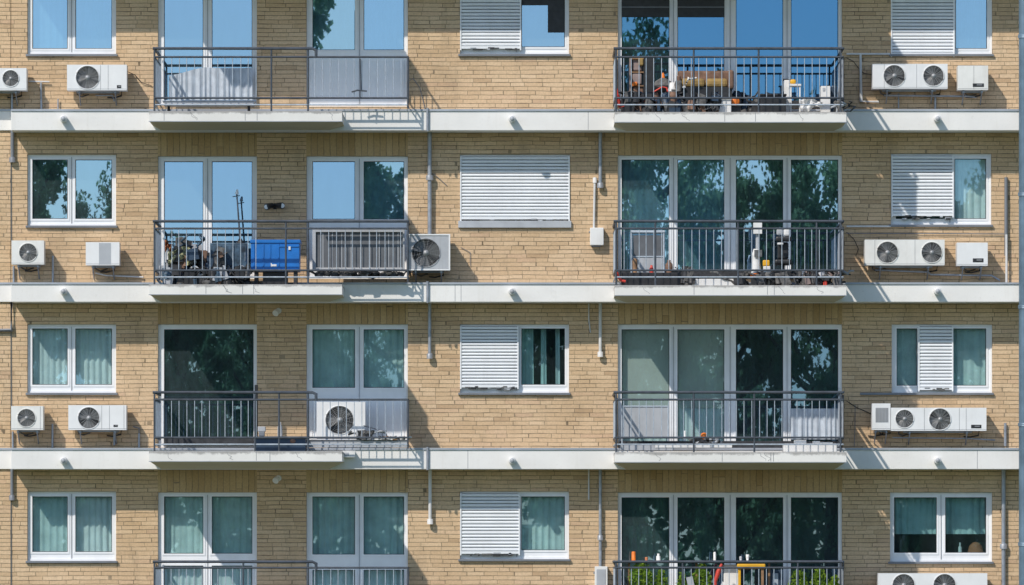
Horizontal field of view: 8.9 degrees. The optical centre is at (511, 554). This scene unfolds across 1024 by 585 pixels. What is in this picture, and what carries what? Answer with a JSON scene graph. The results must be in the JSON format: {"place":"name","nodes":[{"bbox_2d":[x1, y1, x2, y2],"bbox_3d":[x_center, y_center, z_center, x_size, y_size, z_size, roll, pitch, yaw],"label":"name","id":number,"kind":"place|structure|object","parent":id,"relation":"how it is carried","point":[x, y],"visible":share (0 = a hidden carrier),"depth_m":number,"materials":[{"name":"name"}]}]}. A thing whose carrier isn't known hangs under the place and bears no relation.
{"place":"outdoors","nodes":[
{"label":"outdoors","id":0,"kind":"place"},
{"bbox_2d":[258,426,265,435],"bbox_3d":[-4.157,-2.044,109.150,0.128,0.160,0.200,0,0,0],"label":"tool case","id":1,"kind":"object","parent":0,"point":[261,430],"visible":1,"depth_m":109.05,"materials":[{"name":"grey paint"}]},
{"bbox_2d":[631,230,664,271],"bbox_3d":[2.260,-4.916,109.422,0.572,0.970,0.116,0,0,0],"label":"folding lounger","id":2,"kind":"object","parent":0,"point":[643,249],"visible":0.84,"depth_m":109.46,"materials":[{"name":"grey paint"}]},
{"bbox_2d":[770,570,782,584],"bbox_3d":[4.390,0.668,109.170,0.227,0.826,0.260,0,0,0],"label":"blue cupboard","id":3,"kind":"object","parent":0,"point":[775,577],"visible":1,"depth_m":109.05,"materials":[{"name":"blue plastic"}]},
{"label":"lawn","id":4,"kind":"structure","parent":0,"visible":0},
{"bbox_2d":[0,0,1023,584],"bbox_3d":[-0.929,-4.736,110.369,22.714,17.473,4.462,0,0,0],"label":"apartment building","id":5,"kind":"structure","parent":4,"relation":"on","point":[514,358],"depth_m":110.00,"materials":[{"name":"beige brick"}]},
{"bbox_2d":[0,68,27,105],"bbox_3d":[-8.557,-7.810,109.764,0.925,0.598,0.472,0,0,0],"label":"air conditioner","id":6,"kind":"object","parent":5,"relation":"attached to","point":[14,80],"visible":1,"depth_m":109.54,"materials":[{"name":"white paint"}]},
{"bbox_2d":[11,406,44,443],"bbox_3d":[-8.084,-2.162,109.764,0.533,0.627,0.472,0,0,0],"label":"air conditioner","id":7,"kind":"object","parent":5,"relation":"attached to","point":[27,418],"visible":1,"depth_m":109.54,"materials":[{"name":"paint"}]},
{"bbox_2d":[12,240,44,278],"bbox_3d":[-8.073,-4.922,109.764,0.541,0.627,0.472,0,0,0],"label":"air conditioner","id":8,"kind":"object","parent":5,"relation":"attached to","point":[28,253],"visible":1,"depth_m":109.54,"materials":[{"name":"paint"}]},
{"bbox_2d":[26,0,117,55],"bbox_3d":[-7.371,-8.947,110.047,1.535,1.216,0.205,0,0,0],"label":"window","id":9,"kind":"structure","parent":5,"relation":"in","point":[55,27],"depth_m":110.10,"materials":[{"name":"white plastic"}]},
{"bbox_2d":[26,155,117,227],"bbox_3d":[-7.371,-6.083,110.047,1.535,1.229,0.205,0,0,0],"label":"window","id":10,"kind":"structure","parent":5,"relation":"in","point":[65,191],"depth_m":110.10,"materials":[{"name":"glass"}]},
{"bbox_2d":[26,324,117,394],"bbox_3d":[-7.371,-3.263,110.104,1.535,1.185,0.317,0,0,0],"label":"window","id":11,"kind":"structure","parent":5,"relation":"in","point":[64,359],"depth_m":110.21,"materials":[{"name":"glass"}]},
{"bbox_2d":[26,491,117,562],"bbox_3d":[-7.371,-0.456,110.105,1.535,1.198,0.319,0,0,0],"label":"window","id":12,"kind":"structure","parent":5,"relation":"in","point":[64,526],"depth_m":110.21,"materials":[{"name":"glass"}]},
{"bbox_2d":[67,65,127,105],"bbox_3d":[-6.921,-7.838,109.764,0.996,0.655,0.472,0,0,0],"label":"air conditioner","id":13,"kind":"object","parent":5,"relation":"attached to","point":[81,79],"visible":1,"depth_m":109.54,"materials":[{"name":"white paint"}]},
{"bbox_2d":[68,405,127,443],"bbox_3d":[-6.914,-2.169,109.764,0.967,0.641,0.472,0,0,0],"label":"air conditioner","id":14,"kind":"object","parent":5,"relation":"attached to","point":[97,418],"visible":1,"depth_m":109.54,"materials":[{"name":"white paint"}]},
{"bbox_2d":[86,242,120,279],"bbox_3d":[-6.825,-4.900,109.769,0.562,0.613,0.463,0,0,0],"label":"air conditioner","id":15,"kind":"object","parent":5,"relation":"attached to","point":[107,255],"visible":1,"depth_m":109.54,"materials":[{"name":"white paint"}]},
{"bbox_2d":[158,234,205,280],"bbox_3d":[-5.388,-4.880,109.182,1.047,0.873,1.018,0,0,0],"label":"junk heap","id":16,"kind":"object","parent":5,"relation":"on","point":[182,242],"visible":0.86,"depth_m":108.83,"materials":[{"name":"black plastic"}]},
{"bbox_2d":[157,246,230,283],"bbox_3d":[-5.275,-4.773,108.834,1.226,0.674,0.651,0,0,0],"label":"scrap pile","id":17,"kind":"object","parent":5,"relation":"on","point":[210,262],"visible":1,"depth_m":108.61,"materials":[{"name":"black plastic"}]},
{"bbox_2d":[165,240,171,251],"bbox_3d":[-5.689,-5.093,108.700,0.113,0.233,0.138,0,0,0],"label":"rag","id":18,"kind":"object","parent":17,"relation":"on","point":[168,246],"visible":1,"depth_m":108.69,"materials":[{"name":"fabric"}]},
{"bbox_2d":[168,246,189,264],"bbox_3d":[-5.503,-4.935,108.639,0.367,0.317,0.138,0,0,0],"label":"camouflage cloth","id":19,"kind":"object","parent":17,"relation":"on","point":[171,257],"visible":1,"depth_m":108.63,"materials":[{"name":"green fabric"}]},
{"bbox_2d":[159,264,252,283],"bbox_3d":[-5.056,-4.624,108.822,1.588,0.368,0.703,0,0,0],"label":"scrap pile","id":20,"kind":"object","parent":5,"relation":"on","point":[224,273],"visible":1,"depth_m":108.58,"materials":[{"name":"black plastic"}]},
{"bbox_2d":[158,0,256,105],"bbox_3d":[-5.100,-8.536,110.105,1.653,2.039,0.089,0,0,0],"label":"window","id":21,"kind":"structure","parent":5,"relation":"in","point":[181,23],"depth_m":110.10,"materials":[{"name":"glass"}]},
{"bbox_2d":[158,156,256,278],"bbox_3d":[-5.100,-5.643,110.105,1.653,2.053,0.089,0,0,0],"label":"window","id":22,"kind":"structure","parent":5,"relation":"in","point":[189,187],"depth_m":110.10,"materials":[{"name":"glass"}]},
{"bbox_2d":[158,324,256,447],"bbox_3d":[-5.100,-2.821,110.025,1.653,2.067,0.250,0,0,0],"label":"window","id":23,"kind":"structure","parent":5,"relation":"in","point":[191,357],"depth_m":110.10,"materials":[{"name":"black glass"}]},
{"bbox_2d":[158,492,256,584],"bbox_3d":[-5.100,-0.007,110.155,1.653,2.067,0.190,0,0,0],"label":"window","id":24,"kind":"structure","parent":5,"relation":"in","point":[191,525],"depth_m":110.23,"materials":[{"name":"white plastic"}]},
{"bbox_2d":[162,100,256,110],"bbox_3d":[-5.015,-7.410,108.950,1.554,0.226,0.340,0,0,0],"label":"planter trough","id":25,"kind":"object","parent":5,"relation":"on","point":[209,102],"visible":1,"depth_m":108.80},
{"bbox_2d":[169,67,252,99],"bbox_3d":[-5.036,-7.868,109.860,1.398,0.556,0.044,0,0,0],"label":"cloth drape","id":26,"kind":"object","parent":5,"relation":"hanging from","point":[240,82],"visible":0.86,"depth_m":109.86,"materials":[{"name":"white fabric"}]},
{"bbox_2d":[210,243,248,268],"bbox_3d":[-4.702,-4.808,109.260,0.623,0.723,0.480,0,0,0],"label":"metal frame","id":27,"kind":"object","parent":5,"relation":"on","point":[233,255],"visible":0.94,"depth_m":109.04,"materials":[{"name":"grey metal"}]},
{"bbox_2d":[233,189,243,242],"bbox_3d":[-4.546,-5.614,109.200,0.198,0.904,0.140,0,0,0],"label":"garden pole","id":28,"kind":"object","parent":27,"relation":"on","point":[236,196],"visible":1,"depth_m":109.19,"materials":[{"name":"metal"}]},
{"bbox_2d":[255,385,257,435],"bbox_3d":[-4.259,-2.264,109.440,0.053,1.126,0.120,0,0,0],"label":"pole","id":29,"kind":"object","parent":5,"relation":"on","point":[256,387],"visible":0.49,"depth_m":109.38,"materials":[{"name":"grey metal"}]},
{"bbox_2d":[264,202,284,209],"bbox_3d":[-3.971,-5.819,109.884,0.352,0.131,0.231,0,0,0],"label":"wall lamp","id":30,"kind":"object","parent":5,"relation":"attached to","point":[280,205],"visible":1,"depth_m":109.80,"materials":[{"name":"black plastic"}]},
{"bbox_2d":[250,240,300,283],"bbox_3d":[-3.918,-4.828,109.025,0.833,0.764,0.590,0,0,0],"label":"storage chest","id":31,"kind":"object","parent":5,"relation":"on","point":[267,254],"visible":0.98,"depth_m":108.75,"materials":[{"name":"blue plastic"}]},
{"bbox_2d":[256,436,305,450],"bbox_3d":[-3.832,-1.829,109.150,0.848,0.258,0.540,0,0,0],"label":"long chest","id":32,"kind":"object","parent":5,"relation":"on","point":[282,447],"visible":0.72,"depth_m":108.90,"materials":[{"name":"blue plastic"}]},
{"bbox_2d":[343,451,354,456],"bbox_3d":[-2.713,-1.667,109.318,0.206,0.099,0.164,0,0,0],"label":"utility box","id":33,"kind":"object","parent":5,"relation":"attached to","point":[349,453],"visible":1,"depth_m":109.24,"materials":[{"name":"white plastic"}]},
{"bbox_2d":[306,440,406,447],"bbox_3d":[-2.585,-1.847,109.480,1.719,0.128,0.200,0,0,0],"label":"shelf beam","id":34,"kind":"structure","parent":5,"relation":"on","point":[357,442],"depth_m":109.40,"materials":[{"name":"white metal"}]},
{"bbox_2d":[317,402,365,439],"bbox_3d":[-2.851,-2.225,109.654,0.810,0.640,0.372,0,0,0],"label":"air conditioner","id":35,"kind":"object","parent":34,"relation":"on","point":[323,419],"visible":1,"depth_m":109.48,"materials":[{"name":"white paint"}]},
{"bbox_2d":[348,430,386,439],"bbox_3d":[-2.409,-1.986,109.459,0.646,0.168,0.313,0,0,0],"label":"fitting heap","id":36,"kind":"object","parent":34,"relation":"on","point":[365,433],"visible":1,"depth_m":109.35,"materials":[{"name":"grey paint"}]},
{"bbox_2d":[374,436,411,439],"bbox_3d":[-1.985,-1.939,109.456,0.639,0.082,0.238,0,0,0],"label":"scrap row","id":37,"kind":"object","parent":34,"relation":"on","point":[392,436],"visible":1,"depth_m":109.39,"materials":[{"name":"white plastic"}]},
{"bbox_2d":[307,0,407,105],"bbox_3d":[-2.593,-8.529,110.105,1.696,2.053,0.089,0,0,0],"label":"window","id":38,"kind":"structure","parent":5,"relation":"in","point":[334,27],"depth_m":110.07,"materials":[{"name":"glass"}]},
{"bbox_2d":[307,156,407,278],"bbox_3d":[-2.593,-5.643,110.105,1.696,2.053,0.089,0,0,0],"label":"window","id":39,"kind":"structure","parent":5,"relation":"in","point":[338,187],"depth_m":110.10,"materials":[{"name":"white plastic"}]},
{"bbox_2d":[307,324,407,439],"bbox_3d":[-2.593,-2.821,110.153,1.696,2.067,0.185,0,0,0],"label":"window","id":40,"kind":"structure","parent":5,"relation":"in","point":[345,361],"depth_m":110.21,"materials":[{"name":"glass"}]},
{"bbox_2d":[307,492,407,584],"bbox_3d":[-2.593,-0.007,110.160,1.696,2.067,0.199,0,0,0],"label":"window","id":41,"kind":"structure","parent":5,"relation":"in","point":[345,529],"depth_m":110.21,"materials":[{"name":"glass"}]},
{"bbox_2d":[312,230,404,268],"bbox_3d":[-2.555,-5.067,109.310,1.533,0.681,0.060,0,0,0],"label":"slatted screen","id":42,"kind":"object","parent":5,"relation":"attached to","point":[361,249],"visible":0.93,"depth_m":109.32,"materials":[{"name":"grey paint"}]},
{"bbox_2d":[351,59,366,97],"bbox_3d":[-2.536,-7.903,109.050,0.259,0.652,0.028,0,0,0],"label":"hanging hook","id":43,"kind":"object","parent":5,"relation":"hanging from","point":[360,90],"visible":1,"depth_m":109.04,"materials":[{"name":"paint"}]},
{"bbox_2d":[309,271,415,278],"bbox_3d":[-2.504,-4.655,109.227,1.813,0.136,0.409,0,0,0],"label":"pipe clutter","id":44,"kind":"object","parent":5,"relation":"on","point":[354,273],"visible":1,"depth_m":109.14,"materials":[{"name":"black plastic"}]},
{"bbox_2d":[409,234,449,281],"bbox_3d":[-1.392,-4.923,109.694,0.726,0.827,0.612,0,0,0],"label":"air conditioner","id":45,"kind":"object","parent":5,"relation":"on","point":[429,253],"visible":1,"depth_m":109.40,"materials":[{"name":"grey paint"}]},
{"bbox_2d":[458,0,569,55],"bbox_3d":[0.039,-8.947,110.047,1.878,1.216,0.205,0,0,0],"label":"window","id":46,"kind":"structure","parent":5,"relation":"in","point":[487,27],"depth_m":110.04,"materials":[{"name":"white plastic"}]},
{"bbox_2d":[458,324,569,394],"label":"window","id":47,"kind":"structure","parent":5,"relation":"in","point":[496,359],"depth_m":110.07,"materials":[{"name":"white plastic"}]},
{"bbox_2d":[458,491,569,560],"bbox_3d":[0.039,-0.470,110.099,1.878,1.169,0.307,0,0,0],"label":"window","id":48,"kind":"structure","parent":5,"relation":"in","point":[495,525],"depth_m":110.07,"materials":[{"name":"white plastic"}]},
{"bbox_2d":[458,155,570,227],"bbox_3d":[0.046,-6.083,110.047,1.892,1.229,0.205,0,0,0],"label":"window","id":49,"kind":"structure","parent":5,"relation":"in","point":[497,191],"depth_m":109.99,"materials":[{"name":"white plastic"}]},
{"bbox_2d":[589,228,603,246],"bbox_3d":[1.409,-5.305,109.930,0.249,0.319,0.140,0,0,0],"label":"junction box","id":50,"kind":"object","parent":5,"relation":"attached to","point":[596,237],"visible":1,"depth_m":109.86,"materials":[{"name":"white plastic"}]},
{"bbox_2d":[593,566,607,584],"bbox_3d":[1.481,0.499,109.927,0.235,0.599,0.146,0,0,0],"label":"junction box","id":51,"kind":"object","parent":5,"relation":"attached to","point":[601,574],"visible":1,"depth_m":109.85,"materials":[{"name":"white plastic"}]},
{"bbox_2d":[629,58,652,94],"bbox_3d":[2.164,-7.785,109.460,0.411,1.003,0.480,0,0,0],"label":"shelf unit","id":52,"kind":"object","parent":5,"relation":"on","point":[638,65],"visible":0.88,"depth_m":109.25,"materials":[{"name":"black plastic"}]},
{"bbox_2d":[628,563,655,584],"bbox_3d":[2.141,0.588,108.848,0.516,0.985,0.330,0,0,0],"label":"potted plant","id":53,"kind":"object","parent":5,"relation":"on","point":[642,572],"visible":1,"depth_m":108.81,"materials":[{"name":"green plant"}]},
{"bbox_2d":[617,86,668,107],"bbox_3d":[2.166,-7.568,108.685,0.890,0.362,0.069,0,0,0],"label":"garden hose","id":54,"kind":"object","parent":5,"relation":"hanging from","point":[618,100],"visible":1,"depth_m":108.69,"materials":[{"name":"red rubber"}]},
{"bbox_2d":[621,406,668,443],"bbox_3d":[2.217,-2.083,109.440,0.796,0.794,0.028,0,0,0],"label":"windbreak panel","id":55,"kind":"object","parent":5,"relation":"on","point":[635,421],"visible":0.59,"depth_m":109.44,"materials":[{"name":"grey paint"}]},
{"bbox_2d":[621,272,683,284],"bbox_3d":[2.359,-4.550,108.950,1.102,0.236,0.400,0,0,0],"label":"bench","id":56,"kind":"object","parent":5,"relation":"on","point":[650,281],"visible":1,"depth_m":108.75,"materials":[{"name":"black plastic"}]},
{"bbox_2d":[632,258,637,271],"bbox_3d":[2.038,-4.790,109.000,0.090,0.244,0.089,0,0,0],"label":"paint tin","id":57,"kind":"object","parent":56,"relation":"on","point":[634,263],"visible":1,"depth_m":108.97,"materials":[{"name":"metal"}]},
{"bbox_2d":[665,260,672,271],"bbox_3d":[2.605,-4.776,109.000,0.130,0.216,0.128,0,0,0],"label":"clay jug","id":58,"kind":"object","parent":56,"relation":"on","point":[670,265],"visible":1,"depth_m":108.96,"materials":[{"name":"brown ceramic"}]},
{"bbox_2d":[654,569,668,584],"bbox_3d":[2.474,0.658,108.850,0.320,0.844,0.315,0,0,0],"label":"potted plant","id":59,"kind":"object","parent":5,"relation":"on","point":[658,579],"visible":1,"depth_m":108.83,"materials":[{"name":"green plant"}]},
{"bbox_2d":[654,73,670,94],"bbox_3d":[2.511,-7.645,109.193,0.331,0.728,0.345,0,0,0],"label":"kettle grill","id":60,"kind":"object","parent":5,"relation":"on","point":[665,83],"visible":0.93,"depth_m":109.08,"materials":[{"name":"grey metal"}]},
{"bbox_2d":[619,91,721,111],"bbox_3d":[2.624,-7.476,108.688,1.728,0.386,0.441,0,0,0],"label":"scrap row","id":61,"kind":"object","parent":5,"relation":"on","point":[670,108],"visible":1,"depth_m":108.56,"materials":[{"name":"black plastic"}]},
{"bbox_2d":[620,441,731,450],"bbox_3d":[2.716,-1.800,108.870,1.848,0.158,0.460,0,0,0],"label":"stacked planks","id":62,"kind":"object","parent":5,"relation":"on","point":[647,447],"visible":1,"depth_m":108.65,"materials":[{"name":"grey paint"}]},
{"bbox_2d":[688,439,722,443],"bbox_3d":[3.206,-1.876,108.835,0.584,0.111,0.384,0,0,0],"label":"toy clutter","id":63,"kind":"object","parent":62,"relation":"on","point":[707,441],"visible":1,"depth_m":108.68,"materials":[{"name":"grey paint"}]},
{"bbox_2d":[668,77,696,102],"bbox_3d":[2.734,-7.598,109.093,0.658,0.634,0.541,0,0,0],"label":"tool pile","id":64,"kind":"object","parent":5,"relation":"on","point":[672,87],"visible":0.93,"depth_m":108.89,"materials":[{"name":"white"}]},
{"bbox_2d":[675,266,700,284],"bbox_3d":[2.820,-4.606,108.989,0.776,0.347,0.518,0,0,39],"label":"clutter pile","id":65,"kind":"object","parent":5,"relation":"on","point":[688,281],"visible":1,"depth_m":108.68,"materials":[{"name":"black plastic"}]},
{"bbox_2d":[628,563,769,584],"bbox_3d":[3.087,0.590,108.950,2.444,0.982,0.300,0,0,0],"label":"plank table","id":66,"kind":"object","parent":5,"relation":"on","point":[696,564],"visible":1,"depth_m":108.95,"materials":[{"name":"brown wood"}]},
{"bbox_2d":[692,563,711,584],"bbox_3d":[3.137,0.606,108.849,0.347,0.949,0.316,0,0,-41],"label":"potted plant","id":67,"kind":"object","parent":5,"relation":"on","point":[703,575],"visible":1,"depth_m":108.84,"materials":[{"name":"green plant"}]},
{"bbox_2d":[686,577,723,584],"bbox_3d":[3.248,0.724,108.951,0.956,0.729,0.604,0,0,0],"label":"balcony clutter","id":68,"kind":"object","parent":5,"relation":"on","point":[688,580],"visible":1,"depth_m":108.69,"materials":[{"name":"white ceramic"}]},
{"bbox_2d":[677,70,733,100],"bbox_3d":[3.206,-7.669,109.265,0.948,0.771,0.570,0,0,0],"label":"garden sofa","id":69,"kind":"object","parent":5,"relation":"on","point":[682,76],"visible":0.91,"depth_m":109.04,"materials":[{"name":"brown wood"}]},
{"bbox_2d":[692,279,733,284],"bbox_3d":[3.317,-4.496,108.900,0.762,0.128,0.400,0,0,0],"label":"foam board","id":70,"kind":"object","parent":5,"relation":"on","point":[711,282],"visible":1,"depth_m":108.70,"materials":[{"name":"white plastic"}]},
{"bbox_2d":[714,564,722,584],"bbox_3d":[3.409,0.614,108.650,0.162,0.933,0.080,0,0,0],"label":"folded parasol","id":71,"kind":"object","parent":5,"relation":"on","point":[717,574],"visible":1,"depth_m":108.62,"materials":[{"name":"red fabric"}]},
{"bbox_2d":[718,99,731,111],"bbox_3d":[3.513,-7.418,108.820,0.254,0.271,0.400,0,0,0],"label":"appliance box","id":72,"kind":"object","parent":5,"relation":"on","point":[725,108],"visible":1,"depth_m":108.65,"materials":[{"name":"white"}]},
{"bbox_2d":[618,0,841,108],"bbox_3d":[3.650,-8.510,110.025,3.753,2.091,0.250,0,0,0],"label":"window","id":73,"kind":"structure","parent":5,"relation":"in","point":[641,23],"depth_m":110.10,"materials":[{"name":"glass"}]},
{"bbox_2d":[618,156,841,278],"bbox_3d":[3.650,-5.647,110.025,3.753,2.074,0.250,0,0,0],"label":"window","id":74,"kind":"structure","parent":5,"relation":"in","point":[649,187],"depth_m":110.10,"materials":[{"name":"glass"}]},
{"bbox_2d":[618,324,841,447],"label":"window","id":75,"kind":"structure","parent":5,"relation":"in","point":[651,357],"depth_m":110.10,"materials":[{"name":"white plastic"}]},
{"bbox_2d":[618,492,841,584],"bbox_3d":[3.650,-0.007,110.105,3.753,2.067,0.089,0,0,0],"label":"window","id":76,"kind":"structure","parent":5,"relation":"in","point":[671,525],"depth_m":110.10,"materials":[{"name":"white plastic"}]},
{"bbox_2d":[724,565,737,584],"bbox_3d":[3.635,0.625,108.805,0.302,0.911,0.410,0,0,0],"label":"white chair","id":77,"kind":"object","parent":5,"relation":"on","point":[733,576],"visible":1,"depth_m":108.95,"materials":[{"name":"plastic"}]},
{"bbox_2d":[731,99,740,111],"bbox_3d":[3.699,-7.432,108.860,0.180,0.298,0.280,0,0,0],"label":"heater","id":78,"kind":"object","parent":5,"relation":"on","point":[735,108],"visible":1,"depth_m":108.78,"materials":[{"name":"orange metal"}]},
{"bbox_2d":[710,271,791,284],"bbox_3d":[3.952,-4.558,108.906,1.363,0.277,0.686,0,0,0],"label":"clutter pile","id":79,"kind":"object","parent":5,"relation":"on","point":[773,281],"visible":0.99,"depth_m":108.66,"materials":[{"name":"black plastic"}]},
{"bbox_2d":[737,564,764,584],"bbox_3d":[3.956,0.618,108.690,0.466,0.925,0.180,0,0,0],"label":"yellow stool","id":80,"kind":"object","parent":5,"relation":"on","point":[750,565],"visible":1,"depth_m":108.63,"materials":[{"name":"paint"}]},
{"bbox_2d":[751,249,760,272],"bbox_3d":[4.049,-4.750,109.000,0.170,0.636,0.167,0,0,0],"label":"milk churn","id":81,"kind":"object","parent":5,"relation":"on","point":[755,262],"visible":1,"depth_m":108.94,"materials":[{"name":"white metal"}]},
{"bbox_2d":[753,223,761,256],"bbox_3d":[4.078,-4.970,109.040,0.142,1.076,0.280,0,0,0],"label":"shower column","id":82,"kind":"structure","parent":5,"relation":"on","point":[757,253],"depth_m":109.02,"materials":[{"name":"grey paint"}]},
{"bbox_2d":[732,91,793,111],"bbox_3d":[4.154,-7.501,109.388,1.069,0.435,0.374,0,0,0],"label":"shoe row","id":83,"kind":"object","parent":5,"relation":"on","point":[753,108],"visible":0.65,"depth_m":109.27,"materials":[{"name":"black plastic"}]},
{"bbox_2d":[763,260,770,284],"bbox_3d":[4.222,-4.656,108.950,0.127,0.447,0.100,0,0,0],"label":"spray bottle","id":84,"kind":"object","parent":5,"relation":"on","point":[768,264],"visible":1,"depth_m":108.90,"materials":[{"name":"yellow paint"}]},
{"bbox_2d":[760,94,786,111],"bbox_3d":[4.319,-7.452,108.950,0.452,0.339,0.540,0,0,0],"label":"storage crate","id":85,"kind":"object","parent":5,"relation":"on","point":[772,108],"visible":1,"depth_m":108.70,"materials":[{"name":"black plastic"}]},
{"bbox_2d":[774,230,791,271],"bbox_3d":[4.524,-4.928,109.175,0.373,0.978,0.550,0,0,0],"label":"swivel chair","id":86,"kind":"object","parent":5,"relation":"on","point":[782,259],"visible":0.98,"depth_m":109.20,"materials":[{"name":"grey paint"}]},
{"bbox_2d":[783,79,789,111],"bbox_3d":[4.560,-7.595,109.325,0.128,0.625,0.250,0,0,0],"label":"laundry bin","id":87,"kind":"object","parent":5,"relation":"on","point":[786,86],"visible":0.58,"depth_m":109.20,"materials":[{"name":"white plastic"}]},
{"bbox_2d":[790,84,800,111],"bbox_3d":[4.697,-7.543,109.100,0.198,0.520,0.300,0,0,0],"label":"side table","id":88,"kind":"object","parent":5,"relation":"on","point":[794,85],"visible":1,"depth_m":108.97,"materials":[{"name":"white plastic"}]},
{"bbox_2d":[788,569,808,584],"bbox_3d":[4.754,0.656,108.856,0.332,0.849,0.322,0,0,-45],"label":"potted plant","id":89,"kind":"object","parent":5,"relation":"on","point":[801,572],"visible":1,"depth_m":108.84,"materials":[{"name":"green plant"}]},
{"bbox_2d":[782,445,836,451],"bbox_3d":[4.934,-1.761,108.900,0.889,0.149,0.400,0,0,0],"label":"styrofoam slab","id":90,"kind":"object","parent":5,"relation":"on","point":[809,448],"depth_m":108.70,"materials":[{"name":"white plastic"}]},
{"bbox_2d":[800,99,822,111],"bbox_3d":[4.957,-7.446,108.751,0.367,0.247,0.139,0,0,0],"label":"dust sheet","id":91,"kind":"object","parent":5,"relation":"on","point":[805,108],"visible":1,"depth_m":108.75,"materials":[{"name":"white fabric"}]},
{"bbox_2d":[791,409,837,436],"bbox_3d":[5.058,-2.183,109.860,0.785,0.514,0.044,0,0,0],"label":"cloth drape","id":92,"kind":"object","parent":5,"relation":"hanging from","point":[811,422],"visible":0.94,"depth_m":109.86,"materials":[{"name":"white fabric"}]},
{"bbox_2d":[810,569,828,584],"bbox_3d":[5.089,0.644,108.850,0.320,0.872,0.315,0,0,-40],"label":"potted plant","id":93,"kind":"object","parent":5,"relation":"on","point":[816,578],"visible":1,"depth_m":108.84,"materials":[{"name":"green plant"}]},
{"bbox_2d":[790,270,853,284],"bbox_3d":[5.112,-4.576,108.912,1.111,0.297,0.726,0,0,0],"label":"clutter pile","id":94,"kind":"object","parent":5,"relation":"on","point":[809,281],"visible":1,"depth_m":108.73,"materials":[{"name":"black plastic"}]},
{"bbox_2d":[820,86,829,111],"bbox_3d":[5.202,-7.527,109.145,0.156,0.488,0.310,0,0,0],"label":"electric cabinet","id":95,"kind":"object","parent":5,"relation":"on","point":[825,108],"visible":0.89,"depth_m":109.00,"materials":[{"name":"white metal"}]},
{"bbox_2d":[831,85,836,111],"bbox_3d":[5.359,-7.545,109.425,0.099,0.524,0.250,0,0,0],"label":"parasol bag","id":96,"kind":"object","parent":5,"relation":"on","point":[832,94],"visible":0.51,"depth_m":109.30,"materials":[{"name":"black fabric"}]},
{"bbox_2d":[828,574,839,584],"bbox_3d":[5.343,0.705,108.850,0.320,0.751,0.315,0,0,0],"label":"potted plant","id":97,"kind":"object","parent":5,"relation":"on","point":[831,582],"visible":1,"depth_m":108.84,"materials":[{"name":"green plant"}]},
{"bbox_2d":[830,100,855,111],"bbox_3d":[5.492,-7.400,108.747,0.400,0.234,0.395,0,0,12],"label":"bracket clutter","id":98,"kind":"object","parent":5,"relation":"on","point":[836,108],"visible":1,"depth_m":108.66,"materials":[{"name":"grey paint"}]},
{"bbox_2d":[868,403,890,443],"bbox_3d":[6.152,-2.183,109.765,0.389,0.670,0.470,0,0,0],"label":"air conditioner","id":99,"kind":"object","parent":5,"relation":"attached to","point":[880,417],"visible":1,"depth_m":109.54,"materials":[{"name":"white paint"}]},
{"bbox_2d":[864,240,944,279],"bbox_3d":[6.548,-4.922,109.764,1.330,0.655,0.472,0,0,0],"label":"air conditioner","id":100,"kind":"object","parent":5,"relation":"attached to","point":[883,254],"visible":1,"depth_m":109.54,"materials":[{"name":"paint"}]},
{"bbox_2d":[871,64,947,103],"bbox_3d":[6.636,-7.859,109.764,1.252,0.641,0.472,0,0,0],"label":"air conditioner","id":101,"kind":"object","parent":5,"relation":"attached to","point":[887,78],"visible":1,"depth_m":109.54,"materials":[{"name":"white paint"}]},
{"bbox_2d":[860,324,993,394],"bbox_3d":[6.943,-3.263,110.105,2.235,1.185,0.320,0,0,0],"label":"window","id":102,"kind":"structure","parent":5,"relation":"in","point":[928,359],"depth_m":110.07,"materials":[{"name":"white plastic"}]},
{"bbox_2d":[877,573,986,584],"bbox_3d":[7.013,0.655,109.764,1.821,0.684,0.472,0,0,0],"label":"air conditioner","id":103,"kind":"object","parent":5,"relation":"attached to","point":[931,578],"visible":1,"depth_m":109.54,"materials":[{"name":"white paint"}]},
{"bbox_2d":[890,408,985,444],"bbox_3d":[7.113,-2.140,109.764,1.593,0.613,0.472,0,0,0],"label":"air conditioner","id":104,"kind":"object","parent":5,"relation":"attached to","point":[909,421],"visible":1,"depth_m":109.54,"materials":[{"name":"white paint"}]},
{"bbox_2d":[889,154,992,226],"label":"window","id":105,"kind":"structure","parent":5,"relation":"in","point":[928,190],"depth_m":110.02,"materials":[{"name":"white plastic"}]},
{"bbox_2d":[888,492,993,563],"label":"window","id":106,"kind":"structure","parent":5,"relation":"in","point":[926,527],"depth_m":110.26,"materials":[{"name":"white plastic"}]},
{"bbox_2d":[889,0,993,56],"bbox_3d":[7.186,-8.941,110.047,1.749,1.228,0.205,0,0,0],"label":"window","id":107,"kind":"structure","parent":5,"relation":"in","point":[953,28],"depth_m":109.99,"materials":[{"name":"white plastic"}]},
{"bbox_2d":[956,66,987,104],"bbox_3d":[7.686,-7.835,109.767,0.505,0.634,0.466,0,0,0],"label":"air conditioner","id":108,"kind":"object","parent":5,"relation":"attached to","point":[971,79],"visible":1,"depth_m":109.54,"materials":[{"name":"paint"}]},
{"bbox_2d":[956,243,987,279],"bbox_3d":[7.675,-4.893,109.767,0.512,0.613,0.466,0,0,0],"label":"air conditioner","id":109,"kind":"object","parent":5,"relation":"attached to","point":[971,255],"visible":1,"depth_m":109.54,"materials":[{"name":"white paint"}]},
{"bbox_2d":[968,542,982,551],"bbox_3d":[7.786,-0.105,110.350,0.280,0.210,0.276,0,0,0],"label":"lamp shade","id":110,"kind":"object","parent":5,"relation":"on","point":[975,546],"visible":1,"depth_m":110.26,"materials":[{"name":"fabric"}]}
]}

